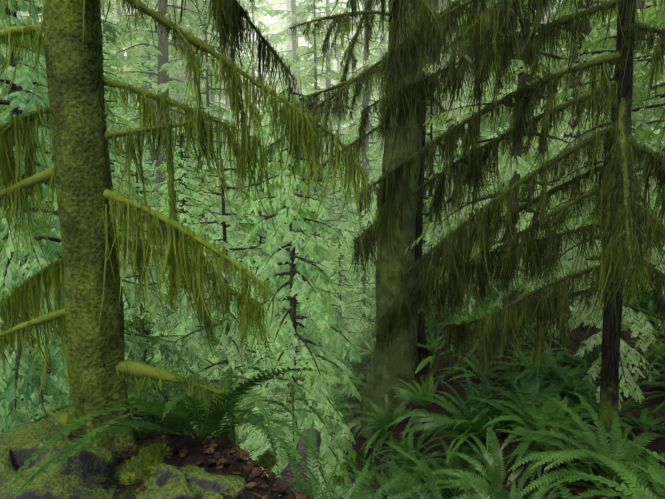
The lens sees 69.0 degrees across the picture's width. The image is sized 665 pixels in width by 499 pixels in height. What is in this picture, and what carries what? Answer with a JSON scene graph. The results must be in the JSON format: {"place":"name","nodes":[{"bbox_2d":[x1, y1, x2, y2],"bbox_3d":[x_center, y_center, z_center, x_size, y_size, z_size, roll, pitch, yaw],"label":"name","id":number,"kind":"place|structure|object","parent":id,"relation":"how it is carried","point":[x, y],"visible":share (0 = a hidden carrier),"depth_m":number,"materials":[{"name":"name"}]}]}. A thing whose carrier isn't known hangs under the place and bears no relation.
{"place":"outdoors","nodes":[
{"label":"outdoors","id":0,"kind":"place"},
{"bbox_2d":[0,0,376,427],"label":"mossy branches","id":1,"kind":"object","parent":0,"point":[180,236],"visible":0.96,"depth_m":3.12,"materials":[{"name":"plant"}]},
{"bbox_2d":[116,0,495,156],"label":"mossy branches","id":2,"kind":"object","parent":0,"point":[230,14],"visible":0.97,"depth_m":4.19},
{"bbox_2d":[0,4,664,498],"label":"ground","id":3,"kind":"structure","parent":0,"point":[192,456],"depth_m":7.56,"materials":[{"name":"plant"}]},
{"bbox_2d":[0,421,120,498],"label":"boulder","id":4,"kind":"object","parent":3,"relation":"on","point":[79,473],"visible":0.81,"depth_m":2.65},
{"bbox_2d":[0,0,139,433],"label":"hemlock tree","id":5,"kind":"object","parent":3,"relation":"on","point":[28,393],"depth_m":5.25,"materials":[{"name":"plant"}]},
{"bbox_2d":[43,0,137,451],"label":"tree trunk","id":6,"kind":"object","parent":3,"relation":"on","point":[81,157],"visible":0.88,"depth_m":2.98,"materials":[{"name":"green plant"}]},
{"bbox_2d":[0,5,208,393],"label":"tree","id":7,"kind":"object","parent":3,"relation":"on","point":[130,343],"depth_m":8.05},
{"bbox_2d":[100,0,139,185],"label":"tree","id":8,"kind":"object","parent":3,"relation":"on","point":[105,8],"depth_m":22.44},
{"bbox_2d":[101,0,152,175],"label":"tree","id":9,"kind":"object","parent":3,"relation":"on","point":[115,21],"depth_m":25.53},
{"bbox_2d":[118,454,163,486],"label":"moss clump","id":10,"kind":"object","parent":3,"relation":"on","point":[145,467],"visible":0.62,"depth_m":2.72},
{"bbox_2d":[102,35,183,319],"bbox_3d":[-5.821,-1.496,13.147,3.461,8.212,3.682,-2,7,-14],"label":"young cedar tree","id":11,"kind":"object","parent":3,"relation":"on","point":[116,61],"depth_m":12.75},
{"bbox_2d":[103,0,194,191],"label":"tree","id":12,"kind":"object","parent":3,"relation":"on","point":[109,19],"depth_m":20.38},
{"bbox_2d":[112,23,190,229],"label":"young cedar tree","id":13,"kind":"object","parent":3,"relation":"on","point":[147,63],"depth_m":19.18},
{"bbox_2d":[135,441,173,462],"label":"moss clump","id":14,"kind":"object","parent":3,"relation":"on","point":[158,452],"visible":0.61,"depth_m":2.95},
{"bbox_2d":[127,353,185,425],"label":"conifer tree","id":15,"kind":"object","parent":3,"relation":"on","point":[177,389],"visible":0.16,"depth_m":9.50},
{"bbox_2d":[120,170,197,401],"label":"tree","id":16,"kind":"object","parent":3,"relation":"on","point":[127,312],"depth_m":9.49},
{"bbox_2d":[135,398,187,438],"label":"fern","id":17,"kind":"object","parent":3,"relation":"on","point":[142,432],"visible":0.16,"depth_m":7.79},
{"bbox_2d":[102,0,230,250],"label":"tree","id":18,"kind":"object","parent":3,"relation":"on","point":[176,86],"depth_m":18.26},
{"bbox_2d":[126,358,209,414],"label":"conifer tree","id":19,"kind":"object","parent":3,"relation":"on","point":[144,388],"visible":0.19,"depth_m":8.84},
{"bbox_2d":[105,0,251,183],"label":"tree","id":20,"kind":"object","parent":3,"relation":"on","point":[242,3],"depth_m":25.68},
{"bbox_2d":[7,344,356,498],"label":"fern","id":21,"kind":"object","parent":3,"relation":"on","point":[173,417],"visible":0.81,"depth_m":3.03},
{"bbox_2d":[148,0,219,166],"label":"tree","id":22,"kind":"object","parent":3,"relation":"on","point":[180,71],"depth_m":23.60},
{"bbox_2d":[136,144,236,418],"bbox_3d":[-3.364,0.945,10.526,2.692,6.387,2.864,0,7,1],"label":"young cedar tree","id":23,"kind":"object","parent":3,"relation":"on","point":[181,326],"depth_m":10.32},
{"bbox_2d":[130,117,252,374],"bbox_3d":[-3.672,0.659,11.834,3.120,7.578,3.362,-7,10,-36],"label":"tree","id":24,"kind":"object","parent":3,"relation":"on","point":[158,185],"depth_m":11.50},
{"bbox_2d":[134,464,248,498],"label":"rock","id":25,"kind":"object","parent":3,"relation":"on","point":[165,481],"visible":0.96,"depth_m":2.55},
{"bbox_2d":[96,430,308,498],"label":"litter leaves","id":26,"kind":"object","parent":3,"relation":"on","point":[227,442],"visible":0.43,"depth_m":2.90,"materials":[{"name":"brown plant"}]},
{"bbox_2d":[161,107,254,343],"bbox_3d":[-3.835,-0.144,15.602,3.887,8.668,3.653,-6,9,-41],"label":"young cedar tree","id":27,"kind":"object","parent":3,"relation":"on","point":[219,228],"depth_m":15.23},
{"bbox_2d":[161,12,255,335],"bbox_3d":[-4.503,-1.840,17.201,4.840,12.682,5.440,4,8,29],"label":"tree","id":28,"kind":"object","parent":3,"relation":"on","point":[222,111],"depth_m":16.84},
{"bbox_2d":[154,0,272,215],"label":"tree","id":29,"kind":"object","parent":3,"relation":"on","point":[230,118],"depth_m":27.96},
{"bbox_2d":[157,168,295,449],"bbox_3d":[-2.137,2.131,9.114,3.050,7.409,3.287,-2,8,-16],"label":"tree","id":30,"kind":"object","parent":3,"relation":"on","point":[229,355],"depth_m":8.69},
{"bbox_2d":[180,0,279,244],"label":"tree","id":31,"kind":"object","parent":3,"relation":"on","point":[260,4],"depth_m":31.35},
{"bbox_2d":[226,125,253,274],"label":"tree","id":32,"kind":"object","parent":3,"relation":"on","point":[241,232],"depth_m":22.43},
{"bbox_2d":[222,0,289,287],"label":"tree","id":33,"kind":"object","parent":3,"relation":"on","point":[248,50],"depth_m":27.82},
{"bbox_2d":[242,3,278,114],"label":"tree","id":34,"kind":"object","parent":3,"relation":"on","point":[265,18],"depth_m":46.72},
{"bbox_2d":[206,142,322,444],"bbox_3d":[-1.928,1.906,12.035,3.845,9.124,4.091,-2,7,-16],"label":"young cedar tree","id":35,"kind":"object","parent":3,"relation":"on","point":[247,245],"depth_m":11.79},
{"bbox_2d":[238,340,291,479],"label":"young cedar tree","id":36,"kind":"object","parent":3,"relation":"on","point":[249,440],"depth_m":8.47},
{"bbox_2d":[231,154,303,387],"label":"young cedar tree","id":37,"kind":"object","parent":3,"relation":"on","point":[270,226],"depth_m":18.71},
{"bbox_2d":[257,451,277,469],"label":"moss clump","id":38,"kind":"object","parent":3,"relation":"on","point":[266,460],"visible":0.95,"depth_m":4.63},
{"bbox_2d":[209,89,361,498],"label":"cedar tree","id":39,"kind":"object","parent":3,"relation":"on","point":[318,316],"depth_m":9.65,"materials":[{"name":"plant"}]},
{"bbox_2d":[249,0,323,110],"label":"tree","id":40,"kind":"object","parent":3,"relation":"on","point":[275,20],"depth_m":52.57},
{"bbox_2d":[264,0,311,86],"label":"tree","id":41,"kind":"object","parent":3,"relation":"on","point":[277,17],"depth_m":49.29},
{"bbox_2d":[256,0,324,233],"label":"tree","id":42,"kind":"object","parent":3,"relation":"on","point":[274,25],"depth_m":39.80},
{"bbox_2d":[280,428,320,497],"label":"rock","id":43,"kind":"object","parent":3,"relation":"on","point":[286,473],"visible":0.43,"depth_m":4.22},
{"bbox_2d":[257,0,360,249],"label":"tree","id":44,"kind":"object","parent":3,"relation":"on","point":[278,36],"depth_m":29.41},
{"bbox_2d":[282,185,354,419],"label":"young cedar tree","id":45,"kind":"object","parent":3,"relation":"on","point":[339,289],"depth_m":15.09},
{"bbox_2d":[282,0,365,356],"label":"tree","id":46,"kind":"object","parent":3,"relation":"on","point":[305,80],"depth_m":19.88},
{"bbox_2d":[284,0,371,311],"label":"tree","id":47,"kind":"object","parent":3,"relation":"on","point":[303,63],"depth_m":27.01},
{"bbox_2d":[302,0,360,125],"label":"tree","id":48,"kind":"object","parent":3,"relation":"on","point":[334,62],"depth_m":50.12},
{"bbox_2d":[312,12,354,255],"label":"tree","id":49,"kind":"object","parent":3,"relation":"on","point":[345,122],"depth_m":33.10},
{"bbox_2d":[302,133,375,365],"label":"young cedar tree","id":50,"kind":"object","parent":3,"relation":"on","point":[348,250],"depth_m":20.58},
{"bbox_2d":[326,372,358,415],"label":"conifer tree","id":51,"kind":"object","parent":3,"relation":"on","point":[336,397],"visible":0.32,"depth_m":14.89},
{"bbox_2d":[322,257,362,378],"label":"tree","id":52,"kind":"object","parent":3,"relation":"on","point":[346,310],"depth_m":17.26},
{"bbox_2d":[277,421,418,498],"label":"fern","id":53,"kind":"object","parent":3,"relation":"on","point":[330,481],"visible":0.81,"depth_m":3.02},
{"bbox_2d":[329,370,369,443],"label":"fern","id":54,"kind":"object","parent":3,"relation":"on","point":[355,411],"visible":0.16,"depth_m":11.16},
{"bbox_2d":[325,438,374,494],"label":"fern","id":55,"kind":"object","parent":3,"relation":"on","point":[355,460],"visible":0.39,"depth_m":10.15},
{"bbox_2d":[312,0,388,289],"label":"tree","id":56,"kind":"object","parent":3,"relation":"on","point":[374,59],"depth_m":21.95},
{"bbox_2d":[323,0,379,136],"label":"tree","id":57,"kind":"object","parent":3,"relation":"on","point":[358,63],"depth_m":45.43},
{"bbox_2d":[336,340,367,370],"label":"fern","id":58,"kind":"object","parent":3,"relation":"on","point":[358,365],"visible":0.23,"depth_m":15.94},
{"bbox_2d":[335,457,376,498],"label":"fern","id":59,"kind":"object","parent":3,"relation":"on","point":[347,473],"visible":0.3,"depth_m":9.03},
{"bbox_2d":[337,227,375,340],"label":"tree","id":60,"kind":"object","parent":3,"relation":"on","point":[365,296],"depth_m":19.25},
{"bbox_2d":[339,0,388,213],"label":"tree","id":61,"kind":"object","parent":3,"relation":"on","point":[360,60],"depth_m":27.61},
{"bbox_2d":[356,335,374,364],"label":"fern","id":62,"kind":"object","parent":3,"relation":"on","point":[371,347],"visible":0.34,"depth_m":15.36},
{"bbox_2d":[342,451,399,498],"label":"fern","id":63,"kind":"object","parent":3,"relation":"on","point":[372,482],"visible":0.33,"depth_m":7.78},
{"bbox_2d":[345,394,411,464],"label":"fern","id":64,"kind":"object","parent":3,"relation":"on","point":[385,414],"visible":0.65,"depth_m":9.86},
{"bbox_2d":[353,471,410,498],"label":"fern","id":65,"kind":"object","parent":3,"relation":"on","point":[366,485],"visible":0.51,"depth_m":6.41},
{"bbox_2d":[321,476,443,498],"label":"fern","id":66,"kind":"object","parent":3,"relation":"on","point":[361,491],"visible":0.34,"depth_m":5.84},
{"bbox_2d":[359,0,422,444],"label":"tree","id":67,"kind":"object","parent":3,"relation":"on","point":[382,384],"visible":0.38,"depth_m":10.02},
{"bbox_2d":[250,0,541,206],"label":"tree foliage","id":68,"kind":"object","parent":3,"relation":"on","point":[372,25],"visible":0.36,"depth_m":9.18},
{"bbox_2d":[247,0,551,229],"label":"mossy tree branches","id":69,"kind":"object","parent":68,"relation":"attached to","point":[334,99],"visible":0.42,"depth_m":9.42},
{"bbox_2d":[362,425,431,464],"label":"fern","id":70,"kind":"object","parent":3,"relation":"on","point":[402,445],"visible":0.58,"depth_m":8.60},
{"bbox_2d":[369,133,438,253],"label":"young cedar tree","id":71,"kind":"object","parent":3,"relation":"on","point":[374,176],"depth_m":23.44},
{"bbox_2d":[363,420,446,491],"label":"fern","id":72,"kind":"object","parent":3,"relation":"on","point":[412,453],"visible":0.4,"depth_m":8.12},
{"bbox_2d":[384,369,441,445],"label":"fern","id":73,"kind":"object","parent":3,"relation":"on","point":[419,401],"visible":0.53,"depth_m":9.13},
{"bbox_2d":[163,294,664,498],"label":"fallen leaves","id":74,"kind":"object","parent":3,"relation":"on","point":[243,451],"visible":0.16,"depth_m":6.28,"materials":[{"name":"brown plant"}]},
{"bbox_2d":[376,450,456,498],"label":"fern","id":75,"kind":"object","parent":3,"relation":"on","point":[397,487],"visible":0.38,"depth_m":7.09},
{"bbox_2d":[369,99,463,312],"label":"tree","id":76,"kind":"object","parent":3,"relation":"on","point":[373,308],"depth_m":14.82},
{"bbox_2d":[415,71,427,370],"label":"tree","id":77,"kind":"object","parent":3,"relation":"on","point":[422,351],"visible":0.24,"depth_m":10.22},
{"bbox_2d":[368,78,481,343],"bbox_3d":[2.494,-0.621,12.506,3.308,7.454,3.069,-1,9,1],"label":"tree","id":78,"kind":"object","parent":3,"relation":"on","point":[424,200],"depth_m":12.35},
{"bbox_2d":[359,0,496,253],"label":"tree","id":79,"kind":"object","parent":3,"relation":"on","point":[374,162],"depth_m":21.28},
{"bbox_2d":[415,323,446,373],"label":"fern","id":80,"kind":"object","parent":3,"relation":"on","point":[432,351],"visible":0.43,"depth_m":10.79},
{"bbox_2d":[373,0,492,237],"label":"tree","id":81,"kind":"object","parent":3,"relation":"on","point":[378,51],"depth_m":27.31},
{"bbox_2d":[397,437,483,498],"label":"fern","id":82,"kind":"object","parent":3,"relation":"on","point":[452,467],"visible":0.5,"depth_m":6.26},
{"bbox_2d":[372,450,509,498],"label":"fern","id":83,"kind":"object","parent":3,"relation":"on","point":[424,494],"visible":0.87,"depth_m":5.02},
{"bbox_2d":[397,441,490,484],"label":"fern","id":84,"kind":"object","parent":3,"relation":"on","point":[463,463],"visible":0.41,"depth_m":6.56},
{"bbox_2d":[425,362,483,387],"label":"fern","id":85,"kind":"object","parent":3,"relation":"on","point":[454,370],"visible":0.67,"depth_m":9.05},
{"bbox_2d":[398,363,512,492],"bbox_3d":[2.170,2.762,7.155,2.635,1.031,2.325,-6,37,-24],"label":"fern","id":86,"kind":"object","parent":3,"relation":"on","point":[451,409],"visible":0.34,"depth_m":7.16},
{"bbox_2d":[425,304,497,342],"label":"fern","id":87,"kind":"object","parent":3,"relation":"on","point":[462,319],"visible":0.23,"depth_m":11.23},
{"bbox_2d":[411,429,523,498],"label":"fern","id":88,"kind":"object","parent":3,"relation":"on","point":[494,461],"visible":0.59,"depth_m":5.77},
{"bbox_2d":[440,354,507,390],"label":"fern","id":89,"kind":"object","parent":3,"relation":"on","point":[472,375],"visible":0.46,"depth_m":8.55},
{"bbox_2d":[441,91,506,275],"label":"tree","id":90,"kind":"object","parent":3,"relation":"on","point":[488,189],"depth_m":16.02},
{"bbox_2d":[456,379,497,405],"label":"fern","id":91,"kind":"object","parent":3,"relation":"on","point":[480,394],"visible":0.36,"depth_m":7.79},
{"bbox_2d":[407,387,549,468],"bbox_3d":[2.206,2.525,6.815,2.415,1.053,2.130,6,-24,-38],"label":"fern","id":92,"kind":"object","parent":3,"relation":"on","point":[482,432],"visible":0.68,"depth_m":6.62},
{"bbox_2d":[425,400,535,448],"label":"fern","id":93,"kind":"object","parent":3,"relation":"on","point":[487,416],"visible":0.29,"depth_m":6.91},
{"bbox_2d":[441,72,528,272],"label":"young cedar tree","id":94,"kind":"object","parent":3,"relation":"on","point":[493,131],"depth_m":16.32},
{"bbox_2d":[452,296,546,362],"bbox_3d":[3.695,1.659,10.055,2.746,0.973,2.423,-5,14,-12],"label":"fern","id":95,"kind":"object","parent":3,"relation":"on","point":[476,317],"visible":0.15,"depth_m":10.08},
{"bbox_2d":[343,0,664,390],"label":"mossy tree branches","id":96,"kind":"object","parent":3,"relation":"on","point":[628,212],"visible":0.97,"depth_m":5.63,"materials":[{"name":"plant"}]},
{"bbox_2d":[471,477,536,498],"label":"fern","id":97,"kind":"object","parent":3,"relation":"on","point":[503,490],"visible":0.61,"depth_m":5.28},
{"bbox_2d":[465,366,551,399],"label":"fern","id":98,"kind":"object","parent":3,"relation":"on","point":[510,372],"visible":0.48,"depth_m":7.82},
{"bbox_2d":[451,470,570,498],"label":"fern","id":99,"kind":"object","parent":3,"relation":"on","point":[513,494],"visible":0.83,"depth_m":4.81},
{"bbox_2d":[440,0,588,237],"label":"tree","id":100,"kind":"object","parent":3,"relation":"on","point":[561,88],"depth_m":18.72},
{"bbox_2d":[367,0,664,441],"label":"tree","id":101,"kind":"object","parent":3,"relation":"on","point":[609,393],"depth_m":5.74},
{"bbox_2d":[440,369,597,442],"bbox_3d":[2.861,2.424,6.854,2.128,1.100,2.634,-5,9,-38],"label":"fern","id":102,"kind":"object","parent":3,"relation":"on","point":[538,392],"visible":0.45,"depth_m":7.06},
{"bbox_2d":[404,0,638,324],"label":"tree","id":103,"kind":"object","parent":3,"relation":"on","point":[428,228],"depth_m":9.54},
{"bbox_2d":[472,341,577,392],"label":"fern","id":104,"kind":"object","parent":3,"relation":"on","point":[515,368],"visible":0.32,"depth_m":8.53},
{"bbox_2d":[464,388,599,481],"bbox_3d":[2.705,2.307,6.212,2.264,0.900,2.188,-10,25,-39],"label":"fern","id":105,"kind":"object","parent":3,"relation":"on","point":[512,417],"visible":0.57,"depth_m":6.20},
{"bbox_2d":[498,336,600,401],"bbox_3d":[3.661,2.028,7.873,2.099,0.950,2.379,10,11,27],"label":"fern","id":106,"kind":"object","parent":3,"relation":"on","point":[570,374],"visible":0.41,"depth_m":7.92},
{"bbox_2d":[487,410,611,496],"bbox_3d":[2.591,2.343,5.678,1.468,0.557,1.511,-13,7,9],"label":"fern","id":107,"kind":"object","parent":3,"relation":"on","point":[539,444],"visible":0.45,"depth_m":5.52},
{"bbox_2d":[499,0,601,242],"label":"tree","id":108,"kind":"object","parent":3,"relation":"on","point":[556,135],"depth_m":18.03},
{"bbox_2d":[510,391,596,435],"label":"fern","id":109,"kind":"object","parent":3,"relation":"on","point":[565,400],"visible":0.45,"depth_m":6.52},
{"bbox_2d":[496,412,631,481],"bbox_3d":[2.747,2.260,5.585,1.555,0.546,1.590,1,7,10],"label":"fern","id":110,"kind":"object","parent":3,"relation":"on","point":[561,430],"visible":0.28,"depth_m":5.55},
{"bbox_2d":[520,361,623,415],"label":"fern","id":111,"kind":"object","parent":3,"relation":"on","point":[582,391],"visible":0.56,"depth_m":7.12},
{"bbox_2d":[487,0,664,285],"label":"tree","id":112,"kind":"object","parent":3,"relation":"on","point":[598,36],"depth_m":11.46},
{"bbox_2d":[493,0,664,410],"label":"tree","id":113,"kind":"object","parent":3,"relation":"on","point":[627,320],"depth_m":7.27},
{"bbox_2d":[507,390,664,498],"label":"fern","id":114,"kind":"object","parent":3,"relation":"on","point":[618,447],"visible":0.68,"depth_m":5.20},
{"bbox_2d":[550,343,630,372],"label":"fern","id":115,"kind":"object","parent":3,"relation":"on","point":[588,363],"visible":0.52,"depth_m":7.96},
{"bbox_2d":[537,431,664,498],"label":"fern","id":116,"kind":"object","parent":3,"relation":"on","point":[651,477],"visible":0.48,"depth_m":4.74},
{"bbox_2d":[539,0,664,296],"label":"tree","id":117,"kind":"object","parent":3,"relation":"on","point":[649,13],"depth_m":9.00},
{"bbox_2d":[547,382,663,438],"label":"fern","id":118,"kind":"object","parent":3,"relation":"on","point":[623,407],"visible":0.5,"depth_m":6.43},
{"bbox_2d":[548,0,664,204],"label":"tree","id":119,"kind":"object","parent":3,"relation":"on","point":[637,3],"depth_m":14.26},
{"bbox_2d":[556,484,663,498],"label":"fern","id":120,"kind":"object","parent":3,"relation":"on","point":[565,492],"visible":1,"depth_m":4.07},
{"bbox_2d":[573,439,664,498],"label":"fern","id":121,"kind":"object","parent":3,"relation":"on","point":[638,495],"visible":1,"depth_m":2.27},
{"bbox_2d":[576,449,664,498],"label":"fern","id":122,"kind":"object","parent":3,"relation":"on","point":[633,482],"visible":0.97,"depth_m":3.83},
{"bbox_2d":[576,12,664,283],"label":"tree","id":123,"kind":"object","parent":3,"relation":"on","point":[653,125],"depth_m":10.99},
{"bbox_2d":[590,408,664,448],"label":"fern","id":124,"kind":"object","parent":3,"relation":"on","point":[644,425],"visible":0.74,"depth_m":6.07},
{"bbox_2d":[622,293,657,328],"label":"fern","id":125,"kind":"object","parent":3,"relation":"on","point":[625,298],"visible":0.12,"depth_m":9.22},
{"bbox_2d":[622,360,664,412],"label":"fern","id":126,"kind":"object","parent":3,"relation":"on","point":[656,383],"visible":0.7,"depth_m":6.42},
{"bbox_2d":[623,284,664,333],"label":"fern","id":127,"kind":"object","parent":3,"relation":"on","point":[649,307],"visible":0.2,"depth_m":9.10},
{"bbox_2d":[625,340,662,366],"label":"fern","id":128,"kind":"object","parent":3,"relation":"on","point":[650,356],"visible":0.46,"depth_m":7.60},
{"bbox_2d":[626,334,664,371],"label":"fern","id":129,"kind":"object","parent":3,"relation":"on","point":[662,357],"visible":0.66,"depth_m":7.05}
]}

